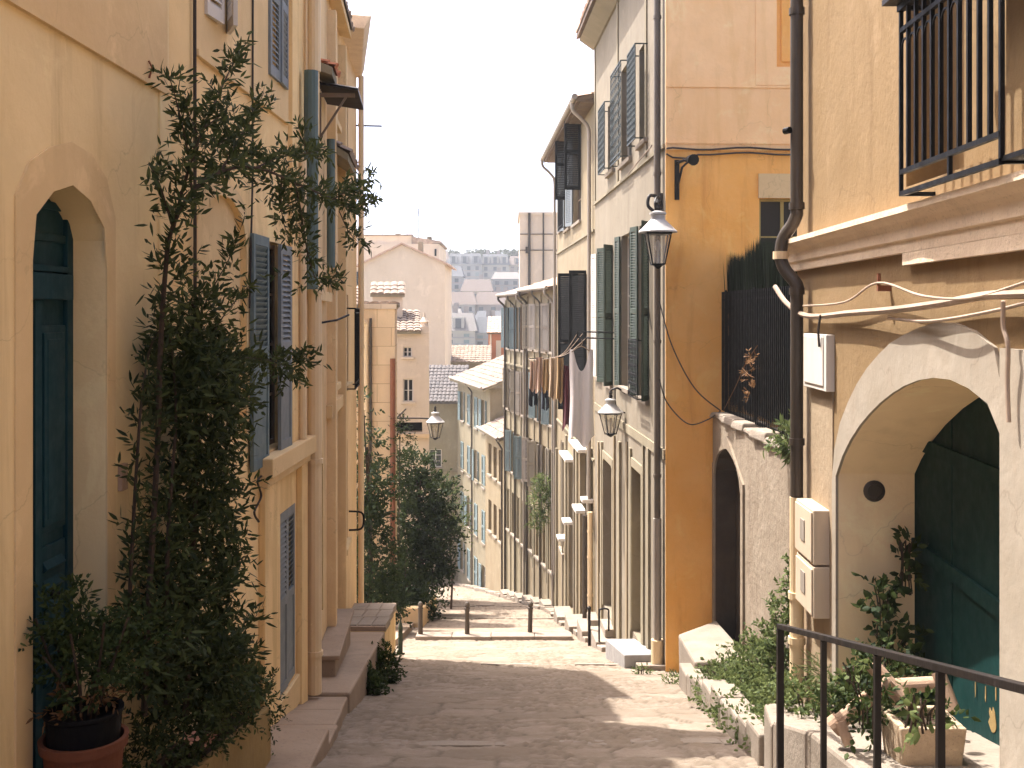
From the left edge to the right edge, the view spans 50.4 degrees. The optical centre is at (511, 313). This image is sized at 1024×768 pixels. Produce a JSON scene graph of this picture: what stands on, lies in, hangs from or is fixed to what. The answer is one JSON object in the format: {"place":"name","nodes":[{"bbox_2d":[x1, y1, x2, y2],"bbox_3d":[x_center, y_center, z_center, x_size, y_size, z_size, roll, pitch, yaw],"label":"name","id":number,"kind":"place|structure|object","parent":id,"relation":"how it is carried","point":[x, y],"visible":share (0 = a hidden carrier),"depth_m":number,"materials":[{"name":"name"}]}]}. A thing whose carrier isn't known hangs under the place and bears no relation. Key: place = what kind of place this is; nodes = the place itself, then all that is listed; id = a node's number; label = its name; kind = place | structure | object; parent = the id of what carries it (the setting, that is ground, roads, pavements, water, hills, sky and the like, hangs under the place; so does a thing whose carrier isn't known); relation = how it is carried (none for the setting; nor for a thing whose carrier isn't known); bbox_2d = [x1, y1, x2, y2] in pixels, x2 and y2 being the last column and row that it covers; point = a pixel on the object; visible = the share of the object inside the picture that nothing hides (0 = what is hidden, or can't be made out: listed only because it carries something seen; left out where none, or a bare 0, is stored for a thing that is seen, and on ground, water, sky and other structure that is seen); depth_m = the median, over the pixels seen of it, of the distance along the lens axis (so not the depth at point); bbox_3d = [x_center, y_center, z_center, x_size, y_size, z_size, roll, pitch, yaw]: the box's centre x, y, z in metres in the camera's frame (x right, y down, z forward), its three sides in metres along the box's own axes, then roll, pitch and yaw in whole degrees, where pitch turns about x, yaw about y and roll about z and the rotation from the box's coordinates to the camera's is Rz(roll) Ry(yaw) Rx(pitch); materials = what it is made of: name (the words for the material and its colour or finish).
{"place":"outdoors","nodes":[
{"label":"outdoors","id":0,"kind":"place"},
{"bbox_2d":[265,697,347,767],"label":"pavement","id":1,"kind":"structure","parent":0,"point":[306,736],"depth_m":10.22,"materials":[{"name":"stone"}]},
{"bbox_2d":[37,723,128,767],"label":"terracotta pot","id":2,"kind":"object","parent":1,"relation":"on","point":[110,755],"visible":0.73,"depth_m":5.93,"materials":[{"name":"ceramic"}]},
{"bbox_2d":[42,695,123,750],"bbox_3d":[-2.401,2.328,6.100,0.430,0.230,0.430,0,0,0],"label":"pot","id":3,"kind":"object","parent":2,"relation":"in","point":[102,728],"visible":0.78,"depth_m":5.95,"materials":[{"name":"black plastic"}]},
{"bbox_2d":[18,573,180,734],"bbox_3d":[-2.315,1.897,6.305,0.737,0.895,1.164,0,0,27],"label":"potted shrub","id":4,"kind":"object","parent":3,"relation":"in","point":[90,648],"visible":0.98,"depth_m":6.07,"materials":[{"name":"green plant"}]},
{"bbox_2d":[149,661,270,767],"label":"planter trough","id":5,"kind":"object","parent":1,"relation":"on","point":[255,752],"visible":0.49,"depth_m":8.74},
{"bbox_2d":[122,660,290,767],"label":"flowering shrub","id":6,"kind":"object","parent":5,"relation":"in","point":[184,745],"visible":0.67,"depth_m":7.54,"materials":[{"name":"green plant"}]},
{"bbox_2d":[96,28,383,744],"bbox_3d":[-2.044,0.552,8.842,1.272,5.504,4.677,0,0,13],"label":"climbing shrub","id":7,"kind":"object","parent":5,"relation":"in","point":[206,641],"visible":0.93,"depth_m":7.72,"materials":[{"name":"green plant"}]},
{"bbox_2d":[395,623,413,645],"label":"court paving","id":8,"kind":"structure","parent":0,"point":[407,629],"depth_m":30.65,"materials":[{"name":"stone"}]},
{"bbox_2d":[357,385,415,627],"bbox_3d":[-4.023,5.716,31.278,2.471,7.634,2.619,0,0,0],"label":"evergreen tree","id":9,"kind":"object","parent":8,"relation":"on","point":[374,507],"visible":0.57,"depth_m":31.21,"materials":[{"name":"green plant"}]},
{"bbox_2d":[346,0,593,255],"label":"sky","id":10,"kind":"structure","parent":0,"point":[468,98],"materials":[{"name":"white"}]},
{"bbox_2d":[415,628,571,638],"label":"paving","id":11,"kind":"structure","parent":0,"point":[491,630],"depth_m":30.59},
{"bbox_2d":[313,583,763,767],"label":"street","id":12,"kind":"structure","parent":0,"point":[531,716],"depth_m":13.45,"materials":[{"name":"stone"}]},
{"bbox_2d":[308,632,384,713],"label":"ramp","id":13,"kind":"structure","parent":12,"relation":"on","point":[349,680],"depth_m":15.07,"materials":[{"name":"stone"}]},
{"bbox_2d":[322,608,353,676],"bbox_3d":[-2.560,5.312,15.888,0.320,1.588,3.060,0,0,-5],"label":"doorstep","id":14,"kind":"object","parent":13,"relation":"on","point":[335,643],"visible":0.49,"depth_m":15.29,"materials":[{"name":"stone"}]},
{"bbox_2d":[371,638,407,683],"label":"shrub","id":15,"kind":"object","parent":12,"relation":"on","point":[388,663],"visible":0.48,"depth_m":17.29,"materials":[{"name":"green plant"}]},
{"bbox_2d":[395,598,435,627],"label":"planter wall","id":16,"kind":"structure","parent":12,"relation":"on","point":[412,616],"depth_m":33.50,"materials":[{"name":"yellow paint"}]},
{"bbox_2d":[429,471,477,608],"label":"olive tree","id":17,"kind":"object","parent":12,"relation":"on","point":[451,597],"visible":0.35,"depth_m":42.48,"materials":[{"name":"green plant"}]},
{"bbox_2d":[416,632,571,640],"bbox_3d":[-0.475,8.789,28.941,4.140,0.545,0.518,0,0,0],"label":"kerb strip","id":18,"kind":"object","parent":12,"relation":"on","point":[500,636],"visible":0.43,"depth_m":28.72,"materials":[{"name":"stone"}]},
{"bbox_2d":[339,605,737,746],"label":"street steps","id":19,"kind":"structure","parent":12,"relation":"on","point":[502,744],"depth_m":11.12,"materials":[{"name":"stone"}]},
{"bbox_2d":[606,639,650,668],"bbox_3d":[2.308,7.375,21.259,0.620,2.242,2.650,0,0,-3],"label":"doorstep","id":20,"kind":"object","parent":12,"relation":"on","point":[626,653],"visible":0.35,"depth_m":20.74,"materials":[{"name":"stone"}]},
{"bbox_2d":[679,663,763,765],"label":"bank kerb","id":21,"kind":"structure","parent":12,"relation":"on","point":[754,733],"depth_m":11.95,"materials":[{"name":"stone"}]},
{"bbox_2d":[691,687,763,751],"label":"trailing weeds","id":22,"kind":"object","parent":21,"relation":"on","point":[712,709],"visible":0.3,"depth_m":11.65,"materials":[{"name":"green plant"}]},
{"bbox_2d":[764,704,999,767],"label":"doorway terrace","id":23,"kind":"structure","parent":12,"relation":"on","point":[802,743],"depth_m":7.37,"materials":[{"name":"stone"}]},
{"bbox_2d":[747,658,904,725],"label":"ground weeds","id":24,"kind":"object","parent":23,"relation":"on","point":[795,694],"visible":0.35,"depth_m":9.29,"materials":[{"name":"green plant"}]},
{"bbox_2d":[827,649,871,689],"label":"young shoot","id":25,"kind":"object","parent":23,"relation":"on","point":[861,669],"visible":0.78,"depth_m":7.00,"materials":[{"name":"green plant"}]},
{"bbox_2d":[827,677,895,735],"bbox_3d":[2.236,2.507,6.977,0.439,0.411,0.128,0,0,8],"label":"clay pipe","id":26,"kind":"object","parent":23,"relation":"on","point":[833,718],"visible":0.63,"depth_m":6.95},
{"bbox_2d":[799,634,981,758],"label":"planter weeds","id":27,"kind":"object","parent":23,"relation":"on","point":[845,695],"visible":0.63,"depth_m":6.83,"materials":[{"name":"green plant"}]},
{"bbox_2d":[894,676,934,692],"bbox_3d":[2.733,2.508,7.350,0.321,0.150,0.100,0,0,19],"label":"clay pipe","id":28,"kind":"object","parent":27,"relation":"on","point":[919,683],"visible":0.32,"depth_m":7.31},
{"bbox_2d":[881,705,966,765],"bbox_3d":[2.522,2.640,6.700,0.398,0.320,0.398,0,0,0],"label":"stone planter","id":29,"kind":"object","parent":23,"relation":"on","point":[921,752],"visible":0.46,"depth_m":6.52,"materials":[{"name":"stone"}]},
{"bbox_2d":[893,668,951,752],"bbox_3d":[1.925,1.929,5.198,0.266,0.363,0.295,0,0,36],"label":"vine shoot","id":30,"kind":"object","parent":29,"relation":"in","point":[914,727],"visible":0.98,"depth_m":5.20,"materials":[{"name":"green plant"}]},
{"bbox_2d":[932,673,960,711],"bbox_3d":[2.772,2.415,6.950,0.090,0.261,0.195,0,0,-30],"label":"clay pipe","id":31,"kind":"object","parent":23,"relation":"on","point":[949,691],"visible":0.34,"depth_m":6.90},
{"bbox_2d":[447,581,664,670],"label":"pavement","id":32,"kind":"structure","parent":0,"point":[550,611],"depth_m":40.30,"materials":[{"name":"stone"}]},
{"bbox_2d":[577,612,597,641],"bbox_3d":[2.032,8.774,28.779,0.500,1.500,1.200,0,0,-3],"label":"doorstep","id":33,"kind":"object","parent":32,"relation":"on","point":[582,627],"visible":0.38,"depth_m":28.73,"materials":[{"name":"stone"}]},
{"bbox_2d":[591,619,615,648],"bbox_3d":[2.164,8.098,25.832,0.500,1.400,1.300,0,0,-3],"label":"doorstep","id":34,"kind":"object","parent":32,"relation":"on","point":[605,633],"visible":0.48,"depth_m":25.65,"materials":[{"name":"stone"}]},
{"bbox_3d":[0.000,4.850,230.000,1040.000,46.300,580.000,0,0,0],"label":"ground","id":35,"kind":"structure","parent":0,"visible":0},
{"bbox_2d":[0,0,170,767],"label":"plastered house","id":36,"kind":"structure","parent":35,"relation":"on","point":[84,119],"depth_m":6.83,"materials":[{"name":"paint"}]},
{"bbox_2d":[33,199,72,767],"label":"door","id":37,"kind":"structure","parent":36,"relation":"in","point":[53,242],"depth_m":6.74,"materials":[{"name":"teal paint"}]},
{"bbox_2d":[169,0,322,742],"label":"shuttered house","id":38,"kind":"structure","parent":35,"relation":"on","point":[285,523],"depth_m":11.48,"materials":[{"name":"paint"}]},
{"bbox_2d":[259,244,274,444],"bbox_3d":[-2.681,0.339,11.548,0.050,2.295,1.250,0,0,1],"label":"window","id":39,"kind":"structure","parent":38,"relation":"in","point":[271,247],"depth_m":12.07,"materials":[{"name":"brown wood"}]},
{"bbox_2d":[306,0,363,638],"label":"narrow house","id":40,"kind":"structure","parent":35,"relation":"on","point":[331,91],"depth_m":15.38,"materials":[{"name":"paint"}]},
{"bbox_2d":[326,0,359,628],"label":"tiled eave house","id":41,"kind":"structure","parent":35,"relation":"on","point":[339,21],"depth_m":16.82,"materials":[{"name":"paint"}]},
{"bbox_2d":[339,14,370,607],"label":"corner house","id":42,"kind":"structure","parent":35,"relation":"on","point":[356,44],"depth_m":22.04,"materials":[{"name":"yellow paint"}]},
{"bbox_2d":[350,603,395,668],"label":"terrace block","id":43,"kind":"structure","parent":35,"relation":"on","point":[373,617],"depth_m":20.39,"materials":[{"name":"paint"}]},
{"bbox_2d":[357,286,399,602],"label":"stone block house","id":44,"kind":"structure","parent":35,"relation":"on","point":[380,349],"depth_m":35.96,"materials":[{"name":"stone"}]},
{"bbox_2d":[386,412,420,553],"bbox_3d":[-3.580,5.948,35.819,1.213,5.506,1.170,0,0,0],"label":"climbing plant","id":45,"kind":"object","parent":44,"relation":"attached to","point":[407,474],"visible":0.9,"depth_m":35.80,"materials":[{"name":"green plant"}]},
{"bbox_2d":[366,660,393,695],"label":"shrub","id":46,"kind":"object","parent":35,"relation":"on","point":[375,685],"visible":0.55,"depth_m":15.54,"materials":[{"name":"green plant"}]},
{"bbox_2d":[370,281,428,585],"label":"cream house","id":47,"kind":"structure","parent":35,"relation":"on","point":[412,364],"depth_m":45.97,"materials":[{"name":"paint"}]},
{"bbox_2d":[401,379,415,403],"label":"window","id":48,"kind":"structure","parent":47,"relation":"in","point":[407,383],"depth_m":46.03,"materials":[{"name":"white paint"}]},
{"bbox_2d":[397,406,443,439],"bbox_3d":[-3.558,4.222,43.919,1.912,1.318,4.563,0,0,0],"label":"street lantern","id":49,"kind":"object","parent":47,"relation":"attached to","point":[434,418],"visible":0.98,"depth_m":41.92,"materials":[{"name":"black metal"}]},
{"bbox_2d":[357,208,447,263],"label":"roof terrace house","id":50,"kind":"structure","parent":35,"relation":"on","point":[431,247],"depth_m":97.80,"materials":[{"name":"beige paint"}]},
{"bbox_2d":[357,242,456,365],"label":"gable house","id":51,"kind":"structure","parent":35,"relation":"on","point":[424,277],"depth_m":80.00,"materials":[{"name":"beige paint"}]},
{"bbox_2d":[374,549,450,622],"bbox_3d":[-3.299,9.290,36.205,2.346,3.048,3.854,0,0,32],"label":"dark shrub tree","id":52,"kind":"object","parent":35,"relation":"on","point":[417,597],"visible":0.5,"depth_m":35.88,"materials":[{"name":"green plant"}]},
{"bbox_2d":[397,441,474,604],"bbox_3d":[-3.267,7.830,39.169,3.821,6.426,3.304,0,0,0],"label":"broad evergreen tree","id":53,"kind":"object","parent":35,"relation":"on","point":[428,551],"visible":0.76,"depth_m":38.95,"materials":[{"name":"green plant"}]},
{"bbox_2d":[429,364,468,582],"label":"end house","id":54,"kind":"structure","parent":35,"relation":"on","point":[443,393],"depth_m":67.22,"materials":[{"name":"paint"}]},
{"bbox_2d":[446,261,465,291],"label":"apartment building","id":55,"kind":"structure","parent":35,"relation":"on","point":[458,276],"depth_m":292.00,"materials":[{"name":"grey"}]},
{"bbox_2d":[452,292,476,314],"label":"apartment building","id":56,"kind":"structure","parent":35,"relation":"on","point":[462,299],"depth_m":251.00,"materials":[{"name":"grey"}]},
{"bbox_2d":[452,306,477,345],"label":"apartment building","id":57,"kind":"structure","parent":35,"relation":"on","point":[464,327],"depth_m":205.13,"materials":[{"name":"grey"}]},
{"bbox_2d":[448,253,482,279],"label":"apartment building","id":58,"kind":"structure","parent":35,"relation":"on","point":[471,264],"depth_m":335.13,"materials":[{"name":"grey"}]},
{"bbox_2d":[451,345,491,368],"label":"tile roofed house","id":59,"kind":"structure","parent":35,"relation":"on","point":[472,356],"depth_m":89.07,"materials":[{"name":"pink paint"}]},
{"bbox_2d":[448,355,503,587],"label":"blue shuttered house","id":60,"kind":"structure","parent":35,"relation":"on","point":[480,395],"depth_m":61.81,"materials":[{"name":"grey paint"}]},
{"bbox_2d":[460,274,493,296],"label":"apartment building","id":61,"kind":"structure","parent":35,"relation":"on","point":[480,284],"depth_m":281.71,"materials":[{"name":"grey"}]},
{"bbox_2d":[475,310,494,344],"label":"apartment building","id":62,"kind":"structure","parent":35,"relation":"on","point":[481,336],"depth_m":207.46,"materials":[{"name":"grey paint"}]},
{"bbox_2d":[476,415,503,591],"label":"house","id":63,"kind":"structure","parent":35,"relation":"on","point":[492,431],"depth_m":55.07,"materials":[{"name":"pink paint"}]},
{"bbox_2d":[475,287,507,314],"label":"apartment building","id":64,"kind":"structure","parent":35,"relation":"on","point":[485,301],"depth_m":253.01,"materials":[{"name":"grey"}]},
{"bbox_2d":[487,316,503,359],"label":"terracotta house","id":65,"kind":"structure","parent":35,"relation":"on","point":[494,332],"depth_m":92.00,"materials":[{"name":"paint"}]},
{"bbox_2d":[482,250,509,286],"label":"apartment building","id":66,"kind":"structure","parent":35,"relation":"on","point":[492,263],"depth_m":338.09,"materials":[{"name":"grey"}]},
{"bbox_2d":[491,268,518,291],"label":"apartment building","id":67,"kind":"structure","parent":35,"relation":"on","point":[509,280],"depth_m":290.00,"materials":[{"name":"grey"}]},
{"bbox_2d":[495,277,556,594],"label":"buff house","id":68,"kind":"structure","parent":35,"relation":"on","point":[513,434],"depth_m":49.38,"materials":[{"name":"paint"}]},
{"bbox_2d":[516,279,556,605],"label":"weathered house","id":69,"kind":"structure","parent":35,"relation":"on","point":[537,341],"depth_m":44.09,"materials":[{"name":"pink paint"}]},
{"bbox_2d":[523,472,550,536],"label":"hanging plant","id":70,"kind":"object","parent":69,"relation":"hanging from","point":[544,500],"visible":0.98,"depth_m":42.30,"materials":[{"name":"green plant"}]},
{"bbox_2d":[518,212,556,287],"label":"rooftop block","id":71,"kind":"structure","parent":35,"relation":"on","point":[535,247],"depth_m":72.00,"materials":[{"name":"beige paint"}]},
{"bbox_2d":[540,91,594,617],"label":"building","id":72,"kind":"structure","parent":35,"relation":"on","point":[569,151],"depth_m":33.65,"materials":[{"name":"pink paint"}]},
{"bbox_2d":[575,0,796,672],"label":"corner house","id":73,"kind":"structure","parent":35,"relation":"on","point":[707,82],"depth_m":19.25,"materials":[{"name":"beige paint"}]},
{"bbox_2d":[528,331,613,359],"bbox_3d":[1.451,1.019,30.522,1.594,1.245,11.138,0,0,-2],"label":"drying rack","id":74,"kind":"object","parent":73,"relation":"attached to","point":[590,332],"visible":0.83,"depth_m":25.00,"materials":[{"name":"black metal"}]},
{"bbox_2d":[549,357,556,400],"bbox_3d":[1.086,1.708,28.496,0.179,1.137,0.408,0,0,26],"label":"tan shirt","id":75,"kind":"object","parent":74,"relation":"hanging from","point":[553,378],"visible":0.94,"depth_m":28.45,"materials":[{"name":"fabric"}]},
{"bbox_2d":[556,357,563,402],"bbox_3d":[1.226,1.683,27.496,0.175,1.165,0.402,0,0,25],"label":"ochre shirt","id":76,"kind":"object","parent":74,"relation":"hanging from","point":[559,384],"visible":0.86,"depth_m":27.44,"materials":[{"name":"fabric"}]},
{"bbox_2d":[562,365,569,430],"bbox_3d":[1.327,2.018,25.985,0.329,1.589,0.226,0,0,-45],"label":"maroon shirt","id":77,"kind":"object","parent":74,"relation":"hanging from","point":[566,394],"visible":0.63,"depth_m":25.95,"materials":[{"name":"fabric"}]},
{"bbox_3d":[1.588,0.736,24.980,0.453,0.312,0.024,0,0,0],"label":"clothes hanger","id":78,"kind":"object","parent":74,"relation":"hanging from","visible":0},
{"bbox_2d":[568,349,593,446],"bbox_3d":[1.596,1.946,25.008,0.602,2.245,0.212,0,0,0],"label":"white dress","id":79,"kind":"object","parent":78,"relation":"hanging from","point":[581,423],"visible":1,"depth_m":24.96,"materials":[{"name":"fabric"}]},
{"bbox_2d":[598,387,624,436],"bbox_3d":[2.174,2.172,24.000,0.564,1.101,0.564,0,0,38],"label":"street lantern","id":80,"kind":"object","parent":73,"relation":"attached to","point":[610,407],"visible":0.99,"depth_m":23.92,"materials":[{"name":"black metal"}]},
{"bbox_2d":[639,193,676,268],"bbox_3d":[2.494,-1.450,18.803,0.662,1.362,0.776,0,0,-22],"label":"street lantern","id":81,"kind":"object","parent":73,"relation":"attached to","point":[657,224],"visible":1,"depth_m":18.64,"materials":[{"name":"black metal"}]},
{"bbox_2d":[674,154,698,199],"bbox_3d":[3.044,-2.378,18.950,0.204,0.747,0.557,0,0,-20],"label":"wall bracket","id":82,"kind":"object","parent":73,"relation":"attached to","point":[692,159],"depth_m":19.09,"materials":[{"name":"brown metal"}]},
{"bbox_2d":[759,199,796,247],"bbox_3d":[4.805,-1.363,19.386,0.972,1.458,0.050,0,0,-2],"label":"window","id":83,"kind":"structure","parent":73,"relation":"in","point":[773,213],"depth_m":19.38,"materials":[{"name":"grey wood"}]},
{"bbox_2d":[679,621,749,683],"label":"stone block","id":84,"kind":"structure","parent":35,"relation":"on","point":[696,644],"depth_m":17.23,"materials":[{"name":"stone"}]},
{"bbox_2d":[709,412,789,669],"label":"garden wall","id":85,"kind":"structure","parent":35,"relation":"on","point":[750,515],"depth_m":16.60,"materials":[{"name":"paint"}]},
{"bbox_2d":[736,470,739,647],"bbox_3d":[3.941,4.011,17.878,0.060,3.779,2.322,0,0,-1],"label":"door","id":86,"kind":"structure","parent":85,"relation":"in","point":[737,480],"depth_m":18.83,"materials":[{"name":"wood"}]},
{"bbox_2d":[722,286,790,435],"bbox_3d":[3.798,0.695,14.810,0.084,2.210,8.643,0,0,-1],"label":"iron fence","id":87,"kind":"object","parent":85,"relation":"on","point":[774,356],"visible":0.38,"depth_m":16.57,"materials":[{"name":"metal"}]},
{"bbox_2d":[724,345,759,409],"bbox_3d":[3.672,1.058,17.401,0.382,1.178,2.406,0,0,0],"label":"dry creeper","id":88,"kind":"object","parent":87,"relation":"attached to","point":[750,360],"visible":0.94,"depth_m":16.69,"materials":[{"name":"brown plant"}]},
{"bbox_2d":[723,236,796,420],"bbox_3d":[3.942,0.240,14.797,0.416,2.919,8.831,0,0,-1],"label":"reed screen","id":89,"kind":"object","parent":85,"relation":"on","point":[753,268],"visible":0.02,"depth_m":17.02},
{"bbox_2d":[761,409,789,468],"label":"wall plant","id":90,"kind":"object","parent":85,"relation":"on","point":[783,448],"depth_m":13.90,"materials":[{"name":"green plant"}]},
{"bbox_2d":[773,0,1023,767],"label":"arched house","id":91,"kind":"structure","parent":35,"relation":"on","point":[905,129],"depth_m":7.54,"materials":[{"name":"paint"}]},
{"bbox_2d":[795,498,828,564],"bbox_3d":[2.522,1.828,9.156,0.171,0.446,0.594,0,0,0],"label":"meter box","id":92,"kind":"object","parent":91,"relation":"attached to","point":[812,531],"visible":1,"depth_m":8.90,"materials":[{"name":"beige metal"}]},
{"bbox_2d":[793,643,830,706],"bbox_3d":[2.600,2.985,9.003,0.511,0.588,0.788,0,0,-25],"label":"grass tuft","id":93,"kind":"object","parent":91,"relation":"attached to","point":[813,667],"visible":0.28,"depth_m":9.02,"materials":[{"name":"green plant"}]},
{"bbox_2d":[796,552,829,618],"bbox_3d":[2.522,2.275,9.141,0.171,0.419,0.584,0,0,0],"label":"meter box","id":94,"kind":"object","parent":91,"relation":"attached to","point":[813,590],"visible":0.94,"depth_m":8.87,"materials":[{"name":"beige metal"}]},
{"bbox_2d":[804,315,834,391],"bbox_3d":[2.546,0.319,9.107,0.110,0.622,0.739,0,0,1],"label":"junction box","id":95,"kind":"object","parent":91,"relation":"attached to","point":[819,361],"visible":1,"depth_m":8.87,"materials":[{"name":"white paint"}]},
{"bbox_2d":[863,480,884,501],"bbox_3d":[2.870,1.406,8.616,0.170,0.170,0.022,0,0,1],"label":"round vent","id":96,"kind":"object","parent":91,"relation":"attached to","point":[873,490],"visible":1,"depth_m":8.61,"materials":[{"name":"metal"}]},
{"bbox_2d":[877,273,890,290],"bbox_3d":[2.516,-0.212,7.363,0.093,0.120,0.034,0,0,0],"label":"wire hook","id":97,"kind":"object","parent":91,"relation":"attached to","point":[880,287],"visible":0.88,"depth_m":7.35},
{"bbox_2d":[802,281,1023,306],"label":"thin wire","id":98,"kind":"object","parent":97,"relation":"attached to","point":[936,297],"visible":1,"depth_m":6.54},
{"bbox_2d":[851,525,934,677],"bbox_3d":[2.929,2.223,8.302,0.650,1.210,0.512,0,0,0],"label":"ivy","id":99,"kind":"object","parent":91,"relation":"attached to","point":[887,609],"visible":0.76,"depth_m":8.30,"materials":[{"name":"green plant"}]},
{"bbox_2d":[773,285,1023,318],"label":"cable bundle","id":100,"kind":"object","parent":91,"relation":"attached to","point":[1013,294],"visible":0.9,"depth_m":6.70,"materials":[{"name":"plastic"}]},
{"bbox_2d":[887,301,1023,322],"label":"thin wire","id":101,"kind":"object","parent":100,"relation":"hanging from","point":[1019,304],"visible":0.96,"depth_m":5.90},
{"bbox_2d":[1000,300,1010,421],"bbox_3d":[2.436,0.236,5.367,0.049,0.603,0.054,0,0,21],"label":"thin wire","id":102,"kind":"object","parent":100,"relation":"hanging from","point":[1007,356],"visible":1,"depth_m":5.36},
{"bbox_2d":[911,397,999,745],"bbox_3d":[3.188,1.939,7.087,0.116,3.521,3.665,0,0,1],"label":"door","id":103,"kind":"structure","parent":91,"relation":"in","point":[957,477],"depth_m":7.65,"materials":[{"name":"green paint"}]},
{"bbox_2d":[953,0,1005,170],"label":"blind window","id":104,"kind":"structure","parent":91,"relation":"in","point":[989,150],"depth_m":6.63,"materials":[{"name":"paint"}]},
{"bbox_2d":[776,624,1023,767],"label":"handrail","id":105,"kind":"object","parent":35,"relation":"on","point":[941,669],"visible":1,"depth_m":5.58,"materials":[{"name":"brown metal"}]},
{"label":"planting bank","id":106,"kind":"structure","parent":0,"visible":0},
{"bbox_2d":[687,550,795,718],"bbox_3d":[2.988,4.049,12.505,1.484,2.500,5.323,0,0,0],"label":"shrub","id":107,"kind":"object","parent":106,"relation":"on","point":[763,649],"visible":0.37,"depth_m":13.21,"materials":[{"name":"green plant"}]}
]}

